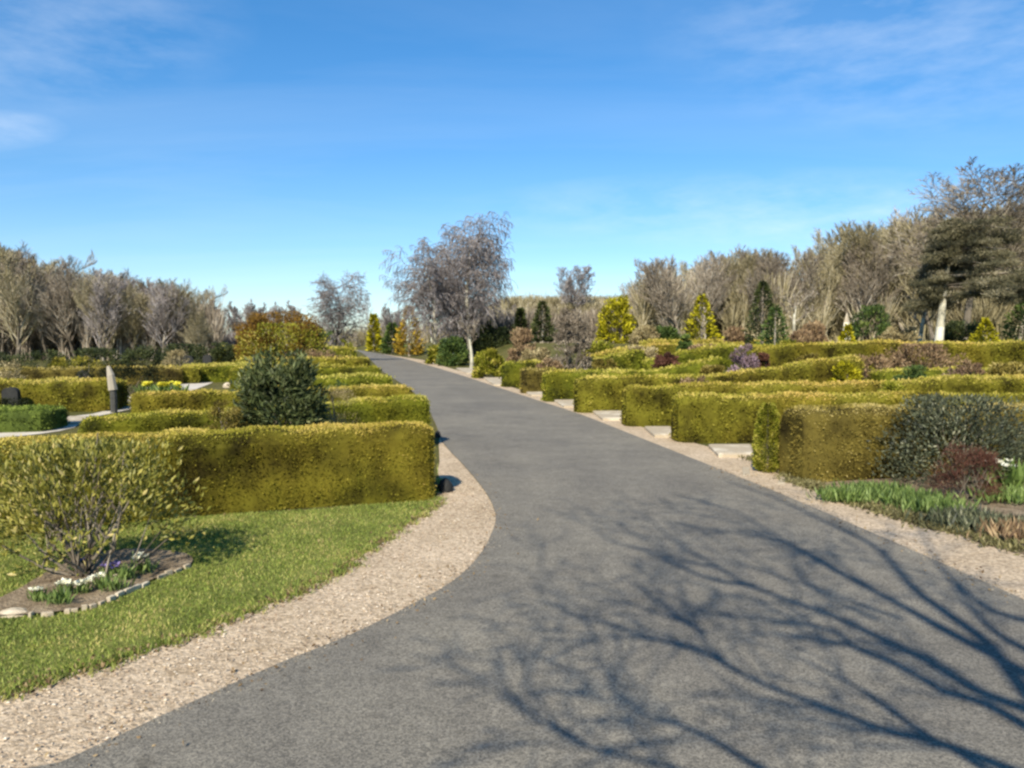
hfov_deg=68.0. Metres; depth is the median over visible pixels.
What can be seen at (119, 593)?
edging stone
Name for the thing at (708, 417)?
clipped hedge
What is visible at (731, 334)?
bush
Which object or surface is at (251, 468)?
clipped hedge
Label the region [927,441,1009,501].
red twig bush
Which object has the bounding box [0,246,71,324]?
bare tree
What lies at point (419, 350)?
golden conifer
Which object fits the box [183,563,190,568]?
edging stone
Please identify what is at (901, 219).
bare tree
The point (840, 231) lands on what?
bare tree
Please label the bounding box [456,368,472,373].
stone slab
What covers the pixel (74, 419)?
stone slab
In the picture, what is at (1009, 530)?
leafy plant
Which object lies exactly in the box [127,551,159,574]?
flower clump
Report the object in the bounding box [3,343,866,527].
ground
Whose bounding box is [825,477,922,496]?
leafy plant
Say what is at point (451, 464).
gravel verge
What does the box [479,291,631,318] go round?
hillside scrub
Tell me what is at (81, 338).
understory brush
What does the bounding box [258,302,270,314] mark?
tree
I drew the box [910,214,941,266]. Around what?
bare tree
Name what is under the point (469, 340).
pale trunk tree
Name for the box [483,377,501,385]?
stone slab
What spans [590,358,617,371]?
bush
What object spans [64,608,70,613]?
edging stone
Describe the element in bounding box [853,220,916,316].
bare tree
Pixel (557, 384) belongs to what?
clipped hedge
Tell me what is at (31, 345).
bare tree
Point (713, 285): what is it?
bare tree
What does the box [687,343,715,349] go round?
heather
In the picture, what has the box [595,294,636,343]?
yellow shrub
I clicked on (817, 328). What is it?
heather
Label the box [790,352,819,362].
bush
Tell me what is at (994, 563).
gravel verge
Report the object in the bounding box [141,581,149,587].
edging stone
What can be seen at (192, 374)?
clipped hedge
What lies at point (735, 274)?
bare tree
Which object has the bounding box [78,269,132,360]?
bare tree
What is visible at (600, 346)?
heather
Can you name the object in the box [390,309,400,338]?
tree
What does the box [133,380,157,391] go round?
flower clump
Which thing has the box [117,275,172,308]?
bare tree
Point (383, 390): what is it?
clipped hedge
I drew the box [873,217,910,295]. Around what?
bare tree
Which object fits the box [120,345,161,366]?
evergreen undergrowth
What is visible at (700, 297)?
yellow conifer
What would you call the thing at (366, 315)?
bare tree
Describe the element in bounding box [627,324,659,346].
heather
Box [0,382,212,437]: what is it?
path
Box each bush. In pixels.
[0,359,27,379]
[0,397,33,406]
[76,360,95,378]
[96,362,169,393]
[162,349,189,366]
[232,310,330,358]
[235,322,339,359]
[304,348,340,358]
[311,327,337,356]
[335,380,349,386]
[336,338,357,357]
[424,343,449,363]
[435,335,469,365]
[471,320,511,350]
[471,348,504,377]
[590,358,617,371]
[650,351,681,368]
[654,325,680,339]
[700,364,724,374]
[722,325,748,343]
[757,352,770,367]
[788,328,815,343]
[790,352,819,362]
[876,325,922,343]
[877,380,906,391]
[889,365,927,380]
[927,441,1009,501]
[957,358,985,375]
[986,360,1023,376]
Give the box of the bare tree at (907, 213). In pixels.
[892,206,949,261]
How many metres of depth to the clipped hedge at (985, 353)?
21.29 m
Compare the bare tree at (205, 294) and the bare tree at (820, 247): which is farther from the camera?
the bare tree at (205, 294)
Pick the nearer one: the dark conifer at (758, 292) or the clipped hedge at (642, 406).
the clipped hedge at (642, 406)
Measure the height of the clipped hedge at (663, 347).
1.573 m
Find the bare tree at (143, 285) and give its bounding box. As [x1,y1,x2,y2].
[135,278,149,294]
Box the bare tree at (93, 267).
[68,266,105,311]
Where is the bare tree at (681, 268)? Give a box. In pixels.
[677,263,700,310]
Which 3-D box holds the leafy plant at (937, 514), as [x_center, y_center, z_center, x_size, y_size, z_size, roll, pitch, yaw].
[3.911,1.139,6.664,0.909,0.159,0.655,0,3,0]
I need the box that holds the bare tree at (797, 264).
[750,249,814,274]
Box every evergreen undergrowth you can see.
[0,351,24,367]
[8,349,74,368]
[68,346,128,367]
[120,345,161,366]
[156,343,216,364]
[210,341,237,363]
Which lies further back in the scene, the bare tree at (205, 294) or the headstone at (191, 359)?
the bare tree at (205, 294)
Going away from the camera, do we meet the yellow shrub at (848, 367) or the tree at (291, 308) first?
the yellow shrub at (848, 367)
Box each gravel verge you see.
[0,438,495,767]
[367,351,1023,598]
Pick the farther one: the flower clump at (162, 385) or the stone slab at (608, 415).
the flower clump at (162, 385)
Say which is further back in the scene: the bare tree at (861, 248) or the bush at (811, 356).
the bare tree at (861, 248)
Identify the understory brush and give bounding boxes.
[0,291,235,359]
[224,328,334,346]
[288,319,451,347]
[448,306,632,352]
[624,265,1023,342]
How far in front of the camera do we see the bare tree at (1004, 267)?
59.12 m
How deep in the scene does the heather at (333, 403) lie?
10.05 m
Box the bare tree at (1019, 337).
[1011,244,1023,339]
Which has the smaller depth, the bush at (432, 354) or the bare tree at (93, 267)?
the bush at (432, 354)
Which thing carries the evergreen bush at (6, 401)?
on the ground at (501, 350)
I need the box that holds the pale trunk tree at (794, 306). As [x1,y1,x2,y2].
[774,285,819,333]
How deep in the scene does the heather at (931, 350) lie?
19.90 m
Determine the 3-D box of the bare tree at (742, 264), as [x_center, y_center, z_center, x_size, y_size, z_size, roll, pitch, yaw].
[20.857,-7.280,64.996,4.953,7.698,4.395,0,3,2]
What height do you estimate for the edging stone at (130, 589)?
0.088 m
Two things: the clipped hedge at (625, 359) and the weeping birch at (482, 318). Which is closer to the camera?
the clipped hedge at (625, 359)
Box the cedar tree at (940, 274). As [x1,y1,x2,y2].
[898,213,1023,341]
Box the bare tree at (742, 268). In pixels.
[712,258,755,324]
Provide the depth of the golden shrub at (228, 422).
8.56 m
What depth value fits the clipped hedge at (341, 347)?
48.30 m
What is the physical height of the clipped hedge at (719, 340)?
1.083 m
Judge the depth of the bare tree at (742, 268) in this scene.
59.31 m
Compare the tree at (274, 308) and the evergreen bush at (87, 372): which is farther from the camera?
the tree at (274, 308)
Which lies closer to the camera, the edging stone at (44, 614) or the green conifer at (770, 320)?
the edging stone at (44, 614)
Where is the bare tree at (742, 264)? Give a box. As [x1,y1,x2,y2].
[728,254,776,280]
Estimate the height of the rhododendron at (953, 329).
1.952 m
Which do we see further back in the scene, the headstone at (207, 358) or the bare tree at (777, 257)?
the bare tree at (777, 257)
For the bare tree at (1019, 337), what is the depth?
58.30 m
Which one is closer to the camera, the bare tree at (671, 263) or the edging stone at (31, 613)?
the edging stone at (31, 613)
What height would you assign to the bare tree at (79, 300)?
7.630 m
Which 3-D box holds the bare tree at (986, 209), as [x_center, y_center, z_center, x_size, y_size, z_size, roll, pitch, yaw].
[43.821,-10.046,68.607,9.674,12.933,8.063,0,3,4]
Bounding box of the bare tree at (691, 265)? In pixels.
[678,259,703,275]
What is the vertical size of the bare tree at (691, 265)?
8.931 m
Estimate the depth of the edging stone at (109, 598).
4.68 m
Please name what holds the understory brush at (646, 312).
on the ground at (501, 350)
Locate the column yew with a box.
[750,402,779,471]
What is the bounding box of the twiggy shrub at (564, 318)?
[549,307,593,370]
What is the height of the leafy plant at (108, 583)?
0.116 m
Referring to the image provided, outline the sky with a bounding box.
[0,0,1023,342]
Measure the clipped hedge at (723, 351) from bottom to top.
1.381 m
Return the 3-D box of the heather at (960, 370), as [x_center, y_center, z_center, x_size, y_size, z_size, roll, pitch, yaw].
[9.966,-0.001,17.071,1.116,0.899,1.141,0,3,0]
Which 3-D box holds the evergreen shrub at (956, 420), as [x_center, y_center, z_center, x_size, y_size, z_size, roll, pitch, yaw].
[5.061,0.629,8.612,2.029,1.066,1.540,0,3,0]
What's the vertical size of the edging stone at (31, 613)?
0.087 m
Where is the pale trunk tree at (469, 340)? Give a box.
[458,316,478,367]
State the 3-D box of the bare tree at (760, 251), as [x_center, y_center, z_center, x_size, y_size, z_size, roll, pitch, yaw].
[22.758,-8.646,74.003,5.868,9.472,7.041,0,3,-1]
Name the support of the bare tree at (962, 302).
on the ground at (501, 350)
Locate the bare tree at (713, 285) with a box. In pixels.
[678,252,740,338]
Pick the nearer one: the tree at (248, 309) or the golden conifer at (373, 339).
the golden conifer at (373, 339)
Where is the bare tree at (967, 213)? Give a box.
[871,156,1023,338]
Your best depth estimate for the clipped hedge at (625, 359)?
27.64 m
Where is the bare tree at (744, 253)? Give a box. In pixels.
[736,250,790,282]
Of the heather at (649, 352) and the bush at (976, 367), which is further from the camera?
the heather at (649, 352)
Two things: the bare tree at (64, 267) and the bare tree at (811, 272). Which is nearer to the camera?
the bare tree at (811, 272)
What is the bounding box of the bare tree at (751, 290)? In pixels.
[737,269,784,329]
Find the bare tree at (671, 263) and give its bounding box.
[630,254,686,312]
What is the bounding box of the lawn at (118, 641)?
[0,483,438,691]
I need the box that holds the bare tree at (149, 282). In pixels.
[133,277,166,301]
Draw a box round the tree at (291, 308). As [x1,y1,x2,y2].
[282,300,301,334]
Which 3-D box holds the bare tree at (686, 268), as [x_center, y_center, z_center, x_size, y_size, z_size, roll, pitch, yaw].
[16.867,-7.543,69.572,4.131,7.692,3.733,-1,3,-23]
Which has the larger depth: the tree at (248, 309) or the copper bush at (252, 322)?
the tree at (248, 309)
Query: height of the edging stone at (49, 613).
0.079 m
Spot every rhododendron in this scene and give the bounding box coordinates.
[0,433,211,577]
[223,346,331,427]
[850,304,891,341]
[944,320,984,341]
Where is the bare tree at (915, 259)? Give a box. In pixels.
[882,219,958,302]
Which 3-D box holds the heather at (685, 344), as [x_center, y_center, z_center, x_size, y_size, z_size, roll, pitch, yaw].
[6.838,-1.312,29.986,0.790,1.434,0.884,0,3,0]
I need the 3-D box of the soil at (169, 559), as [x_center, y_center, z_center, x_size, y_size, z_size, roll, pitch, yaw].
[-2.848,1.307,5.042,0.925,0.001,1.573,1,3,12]
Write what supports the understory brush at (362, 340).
on the ground at (501, 350)
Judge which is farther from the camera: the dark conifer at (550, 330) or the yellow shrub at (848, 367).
the dark conifer at (550, 330)
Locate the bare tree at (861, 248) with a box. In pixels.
[835,227,897,306]
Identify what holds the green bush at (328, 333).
on the ground at (501, 350)
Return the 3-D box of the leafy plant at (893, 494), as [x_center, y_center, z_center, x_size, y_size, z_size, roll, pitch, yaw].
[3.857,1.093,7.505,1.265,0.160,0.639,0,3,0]
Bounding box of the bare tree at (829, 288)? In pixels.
[804,242,853,321]
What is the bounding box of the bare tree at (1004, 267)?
[965,203,1023,319]
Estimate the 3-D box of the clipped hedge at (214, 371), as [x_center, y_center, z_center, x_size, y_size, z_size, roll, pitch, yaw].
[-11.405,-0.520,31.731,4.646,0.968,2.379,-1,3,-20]
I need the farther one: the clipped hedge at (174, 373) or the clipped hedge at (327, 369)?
the clipped hedge at (174, 373)
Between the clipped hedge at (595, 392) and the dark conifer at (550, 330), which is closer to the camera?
the clipped hedge at (595, 392)
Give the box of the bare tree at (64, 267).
[40,251,97,278]
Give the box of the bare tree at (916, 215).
[899,202,945,259]
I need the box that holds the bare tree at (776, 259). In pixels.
[753,249,815,304]
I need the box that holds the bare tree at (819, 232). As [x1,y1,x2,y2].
[808,227,837,265]
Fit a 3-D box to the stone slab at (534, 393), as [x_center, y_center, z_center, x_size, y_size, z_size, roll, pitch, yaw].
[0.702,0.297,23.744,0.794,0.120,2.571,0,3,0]
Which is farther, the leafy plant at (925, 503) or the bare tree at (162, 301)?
the bare tree at (162, 301)
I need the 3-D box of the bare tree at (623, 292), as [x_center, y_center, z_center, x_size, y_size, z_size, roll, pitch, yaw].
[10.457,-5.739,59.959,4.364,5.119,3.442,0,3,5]
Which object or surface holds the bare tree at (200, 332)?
on the ground at (501, 350)
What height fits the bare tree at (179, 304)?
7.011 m
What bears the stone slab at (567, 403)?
on the ground at (501, 350)
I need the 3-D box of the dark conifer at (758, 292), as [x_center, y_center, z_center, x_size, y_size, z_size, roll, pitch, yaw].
[10.713,-2.688,33.015,2.007,3.656,2.075,-2,4,-33]
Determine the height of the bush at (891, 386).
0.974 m
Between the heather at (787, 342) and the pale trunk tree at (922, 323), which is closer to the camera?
the heather at (787, 342)
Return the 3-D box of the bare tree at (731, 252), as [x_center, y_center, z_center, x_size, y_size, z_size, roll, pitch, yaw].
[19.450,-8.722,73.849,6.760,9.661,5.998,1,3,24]
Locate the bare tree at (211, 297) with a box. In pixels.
[194,285,227,312]
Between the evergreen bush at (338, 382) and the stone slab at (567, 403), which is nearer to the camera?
the evergreen bush at (338, 382)
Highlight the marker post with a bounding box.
[106,366,117,412]
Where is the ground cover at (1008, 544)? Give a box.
[737,454,1023,556]
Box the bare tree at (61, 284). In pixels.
[30,266,92,353]
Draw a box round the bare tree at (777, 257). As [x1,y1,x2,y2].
[755,248,809,280]
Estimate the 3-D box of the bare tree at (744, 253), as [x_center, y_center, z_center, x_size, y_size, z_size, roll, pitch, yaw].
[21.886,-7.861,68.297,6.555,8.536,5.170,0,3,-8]
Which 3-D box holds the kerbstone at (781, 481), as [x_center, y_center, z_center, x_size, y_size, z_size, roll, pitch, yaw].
[3.119,1.139,8.761,0.093,0.070,0.567,1,3,22]
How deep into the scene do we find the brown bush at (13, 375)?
23.94 m
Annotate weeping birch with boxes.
[379,237,489,363]
[400,220,508,353]
[421,211,517,358]
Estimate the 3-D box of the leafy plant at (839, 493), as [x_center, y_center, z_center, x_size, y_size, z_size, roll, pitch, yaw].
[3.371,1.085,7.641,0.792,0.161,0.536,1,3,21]
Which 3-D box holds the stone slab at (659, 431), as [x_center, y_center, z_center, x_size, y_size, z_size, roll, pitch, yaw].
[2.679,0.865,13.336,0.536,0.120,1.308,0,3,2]
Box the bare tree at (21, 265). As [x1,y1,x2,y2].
[0,249,41,356]
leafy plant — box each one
[40,584,75,606]
[97,573,137,591]
[108,562,139,580]
[805,482,888,503]
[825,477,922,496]
[838,486,964,505]
[882,492,986,512]
[904,502,1017,525]
[931,508,1023,538]
[950,483,1023,504]
[966,515,1023,539]
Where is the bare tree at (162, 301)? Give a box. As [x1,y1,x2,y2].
[138,279,191,352]
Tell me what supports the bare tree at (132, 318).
on the ground at (501, 350)
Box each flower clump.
[26,586,47,601]
[52,577,75,592]
[72,577,93,594]
[88,572,105,588]
[100,560,120,576]
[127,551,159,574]
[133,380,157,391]
[151,381,175,391]
[166,381,189,391]
[962,457,1023,489]
[986,456,1023,488]
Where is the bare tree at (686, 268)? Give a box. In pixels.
[681,260,702,289]
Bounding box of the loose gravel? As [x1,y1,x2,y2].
[57,466,1021,764]
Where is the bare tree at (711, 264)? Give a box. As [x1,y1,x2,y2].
[693,252,733,290]
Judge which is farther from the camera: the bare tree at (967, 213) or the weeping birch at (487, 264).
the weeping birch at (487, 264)
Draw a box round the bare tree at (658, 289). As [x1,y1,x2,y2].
[633,256,699,335]
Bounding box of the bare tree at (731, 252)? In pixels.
[693,244,747,284]
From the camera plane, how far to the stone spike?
33.85 m
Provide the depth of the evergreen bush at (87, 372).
21.50 m
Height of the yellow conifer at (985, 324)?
1.902 m
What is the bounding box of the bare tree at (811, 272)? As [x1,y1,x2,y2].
[754,248,825,332]
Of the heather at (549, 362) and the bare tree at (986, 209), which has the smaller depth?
the heather at (549, 362)
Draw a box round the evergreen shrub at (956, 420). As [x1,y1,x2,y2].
[866,392,1023,486]
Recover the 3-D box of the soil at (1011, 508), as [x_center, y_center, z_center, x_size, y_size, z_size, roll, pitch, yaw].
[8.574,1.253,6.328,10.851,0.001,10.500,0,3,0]
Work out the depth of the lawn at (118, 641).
5.10 m
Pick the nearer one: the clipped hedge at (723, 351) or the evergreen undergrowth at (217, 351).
the clipped hedge at (723, 351)
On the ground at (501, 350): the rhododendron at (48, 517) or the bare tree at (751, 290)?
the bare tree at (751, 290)
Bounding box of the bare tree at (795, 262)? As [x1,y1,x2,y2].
[786,245,831,322]
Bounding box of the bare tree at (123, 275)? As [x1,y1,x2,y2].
[76,269,132,314]
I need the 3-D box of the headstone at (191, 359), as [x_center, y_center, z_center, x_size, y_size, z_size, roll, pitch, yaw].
[-16.219,-0.931,38.006,0.650,0.977,0.320,-1,3,-11]
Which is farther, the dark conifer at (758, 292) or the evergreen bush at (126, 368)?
the dark conifer at (758, 292)
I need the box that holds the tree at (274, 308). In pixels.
[268,302,288,331]
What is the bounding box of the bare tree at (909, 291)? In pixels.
[875,212,972,340]
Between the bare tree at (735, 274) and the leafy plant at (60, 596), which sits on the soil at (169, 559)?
the leafy plant at (60, 596)
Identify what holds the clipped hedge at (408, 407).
on the ground at (501, 350)
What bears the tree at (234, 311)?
on the ground at (501, 350)
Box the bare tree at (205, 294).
[155,285,215,313]
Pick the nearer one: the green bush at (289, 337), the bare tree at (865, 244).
the green bush at (289, 337)
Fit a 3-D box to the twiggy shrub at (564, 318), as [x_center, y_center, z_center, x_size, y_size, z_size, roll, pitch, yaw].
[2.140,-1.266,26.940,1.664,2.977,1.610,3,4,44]
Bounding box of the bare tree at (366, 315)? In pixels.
[356,289,372,345]
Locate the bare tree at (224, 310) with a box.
[211,303,230,321]
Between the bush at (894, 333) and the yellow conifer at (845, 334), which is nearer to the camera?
the yellow conifer at (845, 334)
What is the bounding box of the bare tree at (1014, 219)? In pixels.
[986,202,1023,265]
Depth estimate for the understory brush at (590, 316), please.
65.22 m
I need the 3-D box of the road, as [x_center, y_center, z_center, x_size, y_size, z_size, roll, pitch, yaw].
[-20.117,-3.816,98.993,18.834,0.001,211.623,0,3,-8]
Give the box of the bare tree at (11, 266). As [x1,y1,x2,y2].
[0,250,23,321]
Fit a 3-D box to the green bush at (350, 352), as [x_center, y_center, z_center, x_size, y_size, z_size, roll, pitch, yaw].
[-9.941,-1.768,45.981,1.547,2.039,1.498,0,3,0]
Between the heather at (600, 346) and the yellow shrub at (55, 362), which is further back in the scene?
the heather at (600, 346)
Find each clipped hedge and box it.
[0,364,184,384]
[0,376,130,411]
[0,403,69,432]
[0,420,436,536]
[76,364,203,383]
[77,393,432,433]
[127,388,240,414]
[177,360,286,381]
[217,345,356,363]
[226,362,381,391]
[234,355,370,367]
[239,383,414,407]
[310,371,394,387]
[499,348,646,386]
[519,365,559,393]
[540,354,723,401]
[572,354,865,412]
[581,341,750,359]
[619,373,1023,426]
[638,337,789,344]
[638,342,774,370]
[669,389,1023,443]
[751,338,1023,371]
[777,400,1023,481]
[865,365,1023,381]
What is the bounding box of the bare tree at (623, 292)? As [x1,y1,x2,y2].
[619,279,673,318]
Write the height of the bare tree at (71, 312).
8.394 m
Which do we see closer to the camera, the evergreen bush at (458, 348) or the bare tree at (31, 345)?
the evergreen bush at (458, 348)
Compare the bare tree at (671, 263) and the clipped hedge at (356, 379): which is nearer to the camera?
the clipped hedge at (356, 379)
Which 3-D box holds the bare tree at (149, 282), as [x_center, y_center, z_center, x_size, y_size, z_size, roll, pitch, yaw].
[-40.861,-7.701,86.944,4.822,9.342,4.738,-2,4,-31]
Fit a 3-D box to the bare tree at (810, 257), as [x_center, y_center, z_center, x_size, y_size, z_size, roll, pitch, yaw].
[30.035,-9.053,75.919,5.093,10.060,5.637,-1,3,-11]
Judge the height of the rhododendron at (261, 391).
1.675 m
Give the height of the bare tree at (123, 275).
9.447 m
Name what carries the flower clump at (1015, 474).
on the soil at (1011, 508)
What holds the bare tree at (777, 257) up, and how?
on the ground at (501, 350)
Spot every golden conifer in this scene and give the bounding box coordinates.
[364,313,381,351]
[392,305,426,355]
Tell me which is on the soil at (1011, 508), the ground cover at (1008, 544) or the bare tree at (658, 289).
the ground cover at (1008, 544)
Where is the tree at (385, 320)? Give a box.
[379,303,393,333]
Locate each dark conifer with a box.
[510,307,527,341]
[529,300,557,342]
[741,280,781,345]
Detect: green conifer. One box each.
[378,321,406,353]
[755,304,792,344]
[998,298,1023,340]
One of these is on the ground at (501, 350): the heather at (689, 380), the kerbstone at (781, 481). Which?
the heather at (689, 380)
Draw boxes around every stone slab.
[67,416,86,424]
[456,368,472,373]
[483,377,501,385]
[526,392,541,396]
[554,399,573,407]
[593,411,620,420]
[644,426,670,437]
[708,444,752,457]
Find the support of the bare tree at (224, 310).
on the ground at (501, 350)
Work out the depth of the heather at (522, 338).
35.65 m
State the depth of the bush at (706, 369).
19.43 m
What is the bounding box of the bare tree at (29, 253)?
[11,239,63,272]
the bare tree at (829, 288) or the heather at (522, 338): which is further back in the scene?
the bare tree at (829, 288)
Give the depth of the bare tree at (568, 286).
99.42 m
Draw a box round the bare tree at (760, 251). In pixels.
[731,247,772,265]
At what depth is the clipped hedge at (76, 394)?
17.56 m
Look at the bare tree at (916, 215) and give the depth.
68.80 m
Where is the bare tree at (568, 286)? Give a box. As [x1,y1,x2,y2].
[554,265,595,310]
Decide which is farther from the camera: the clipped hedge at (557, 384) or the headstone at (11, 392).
the clipped hedge at (557, 384)
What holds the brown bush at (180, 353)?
on the ground at (501, 350)
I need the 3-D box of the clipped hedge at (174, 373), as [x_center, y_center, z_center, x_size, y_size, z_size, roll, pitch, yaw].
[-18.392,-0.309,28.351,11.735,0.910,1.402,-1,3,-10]
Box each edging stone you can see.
[28,611,33,617]
[41,611,47,616]
[47,611,53,616]
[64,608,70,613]
[81,604,87,610]
[88,603,96,608]
[106,595,115,601]
[115,590,124,598]
[124,586,133,594]
[132,584,140,590]
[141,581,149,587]
[157,573,166,579]
[164,569,172,575]
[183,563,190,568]
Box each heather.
[325,386,360,423]
[506,326,536,362]
[518,347,551,362]
[535,357,563,369]
[581,339,615,355]
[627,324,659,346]
[627,345,657,358]
[676,333,692,351]
[680,375,707,384]
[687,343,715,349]
[727,343,759,371]
[776,340,796,345]
[800,320,830,343]
[853,352,893,379]
[881,342,968,368]
[941,365,970,375]
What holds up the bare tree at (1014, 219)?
on the ground at (501, 350)
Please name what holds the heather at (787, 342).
on the ground at (501, 350)
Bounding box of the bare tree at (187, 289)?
[117,278,192,339]
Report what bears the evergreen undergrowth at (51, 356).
on the ground at (501, 350)
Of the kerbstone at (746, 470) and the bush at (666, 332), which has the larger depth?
the bush at (666, 332)
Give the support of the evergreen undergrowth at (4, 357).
on the ground at (501, 350)
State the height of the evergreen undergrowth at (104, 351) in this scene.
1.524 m
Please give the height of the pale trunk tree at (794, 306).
3.483 m
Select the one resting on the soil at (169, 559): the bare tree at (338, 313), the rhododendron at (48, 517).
the rhododendron at (48, 517)
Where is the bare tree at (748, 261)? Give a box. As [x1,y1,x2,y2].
[697,248,758,337]
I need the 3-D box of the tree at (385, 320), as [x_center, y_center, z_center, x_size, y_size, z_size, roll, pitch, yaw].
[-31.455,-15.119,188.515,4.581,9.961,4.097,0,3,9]
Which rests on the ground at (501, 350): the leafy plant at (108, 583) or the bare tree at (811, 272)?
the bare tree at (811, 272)
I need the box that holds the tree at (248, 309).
[238,298,258,327]
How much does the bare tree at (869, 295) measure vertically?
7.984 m
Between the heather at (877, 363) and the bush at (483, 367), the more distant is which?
the bush at (483, 367)
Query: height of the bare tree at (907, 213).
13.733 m
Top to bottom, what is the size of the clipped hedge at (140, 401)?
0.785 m
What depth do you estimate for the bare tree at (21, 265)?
67.66 m
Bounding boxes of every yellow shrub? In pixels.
[47,355,104,367]
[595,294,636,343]
[827,359,862,381]
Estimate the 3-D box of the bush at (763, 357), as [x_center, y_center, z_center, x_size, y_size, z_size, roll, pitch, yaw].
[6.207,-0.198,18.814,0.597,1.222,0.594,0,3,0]
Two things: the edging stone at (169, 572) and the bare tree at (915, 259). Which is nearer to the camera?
the edging stone at (169, 572)
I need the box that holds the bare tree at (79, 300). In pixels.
[69,274,141,360]
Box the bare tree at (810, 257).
[789,245,820,289]
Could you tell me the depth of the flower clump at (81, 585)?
4.78 m
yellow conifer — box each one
[680,293,723,340]
[837,324,856,342]
[966,317,1000,342]
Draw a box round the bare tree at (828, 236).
[823,219,901,287]
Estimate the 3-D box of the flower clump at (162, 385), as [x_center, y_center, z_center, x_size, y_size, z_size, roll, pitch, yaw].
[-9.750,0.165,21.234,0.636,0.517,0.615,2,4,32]
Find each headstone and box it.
[1,387,20,405]
[182,356,193,363]
[203,355,211,363]
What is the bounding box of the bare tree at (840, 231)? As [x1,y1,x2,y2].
[829,222,892,340]
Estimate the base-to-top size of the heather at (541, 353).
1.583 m
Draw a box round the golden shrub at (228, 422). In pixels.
[199,399,250,429]
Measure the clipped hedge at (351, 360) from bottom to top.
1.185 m
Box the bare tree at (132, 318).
[80,269,177,359]
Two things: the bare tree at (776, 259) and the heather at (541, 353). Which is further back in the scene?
the bare tree at (776, 259)
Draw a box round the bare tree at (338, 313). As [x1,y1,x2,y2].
[301,270,372,347]
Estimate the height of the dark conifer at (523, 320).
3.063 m
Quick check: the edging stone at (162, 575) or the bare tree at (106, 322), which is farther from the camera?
the bare tree at (106, 322)
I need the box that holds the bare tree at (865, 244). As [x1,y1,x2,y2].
[837,219,921,330]
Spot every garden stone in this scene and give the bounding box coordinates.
[0,607,27,617]
[223,382,229,387]
[434,431,440,437]
[437,478,452,492]
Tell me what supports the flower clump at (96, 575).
on the soil at (169, 559)
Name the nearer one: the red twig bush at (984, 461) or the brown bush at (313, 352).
the red twig bush at (984, 461)
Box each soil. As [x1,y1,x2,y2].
[0,548,192,615]
[776,472,1023,554]
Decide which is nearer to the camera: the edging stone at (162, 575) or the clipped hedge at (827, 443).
the edging stone at (162, 575)
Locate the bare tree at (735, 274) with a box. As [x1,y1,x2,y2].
[714,256,758,299]
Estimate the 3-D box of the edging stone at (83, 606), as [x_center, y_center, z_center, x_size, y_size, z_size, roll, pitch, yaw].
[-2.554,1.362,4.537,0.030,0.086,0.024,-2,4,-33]
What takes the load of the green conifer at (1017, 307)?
on the ground at (501, 350)
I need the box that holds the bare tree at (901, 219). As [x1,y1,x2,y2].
[881,213,916,298]
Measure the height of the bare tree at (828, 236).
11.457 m
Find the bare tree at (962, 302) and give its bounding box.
[947,208,1023,320]
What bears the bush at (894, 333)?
on the ground at (501, 350)
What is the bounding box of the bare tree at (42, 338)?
[12,262,59,359]
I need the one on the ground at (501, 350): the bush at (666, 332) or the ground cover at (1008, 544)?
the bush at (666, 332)
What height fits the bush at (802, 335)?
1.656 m
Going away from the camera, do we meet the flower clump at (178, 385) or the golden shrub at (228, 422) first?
the golden shrub at (228, 422)
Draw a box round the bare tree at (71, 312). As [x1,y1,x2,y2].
[36,268,88,358]
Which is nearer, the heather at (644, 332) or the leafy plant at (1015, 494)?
the leafy plant at (1015, 494)
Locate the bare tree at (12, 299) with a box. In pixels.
[0,242,55,360]
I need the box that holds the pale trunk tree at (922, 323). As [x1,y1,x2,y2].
[907,292,937,341]
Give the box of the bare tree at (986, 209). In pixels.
[946,195,1011,218]
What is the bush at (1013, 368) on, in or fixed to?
on the ground at (501, 350)
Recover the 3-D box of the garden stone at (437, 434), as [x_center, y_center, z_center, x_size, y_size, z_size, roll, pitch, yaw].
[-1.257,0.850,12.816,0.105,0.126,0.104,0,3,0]
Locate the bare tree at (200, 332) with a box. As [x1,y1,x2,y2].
[176,310,214,354]
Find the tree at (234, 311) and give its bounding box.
[223,301,243,335]
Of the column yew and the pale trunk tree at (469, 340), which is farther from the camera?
the pale trunk tree at (469, 340)
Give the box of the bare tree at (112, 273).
[88,269,113,281]
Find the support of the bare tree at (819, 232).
on the ground at (501, 350)
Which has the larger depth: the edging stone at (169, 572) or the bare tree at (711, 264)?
the bare tree at (711, 264)
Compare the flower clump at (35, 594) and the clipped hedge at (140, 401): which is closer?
the flower clump at (35, 594)
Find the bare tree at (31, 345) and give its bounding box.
[0,254,55,359]
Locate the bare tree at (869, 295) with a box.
[831,237,906,339]
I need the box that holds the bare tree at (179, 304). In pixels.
[160,281,211,346]
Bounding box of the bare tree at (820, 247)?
[811,233,842,302]
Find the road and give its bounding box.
[29,350,1023,767]
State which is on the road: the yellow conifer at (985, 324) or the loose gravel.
the loose gravel
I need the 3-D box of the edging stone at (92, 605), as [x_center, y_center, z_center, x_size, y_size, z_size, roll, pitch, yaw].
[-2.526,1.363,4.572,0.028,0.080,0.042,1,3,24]
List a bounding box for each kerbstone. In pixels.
[742,467,749,475]
[778,477,785,483]

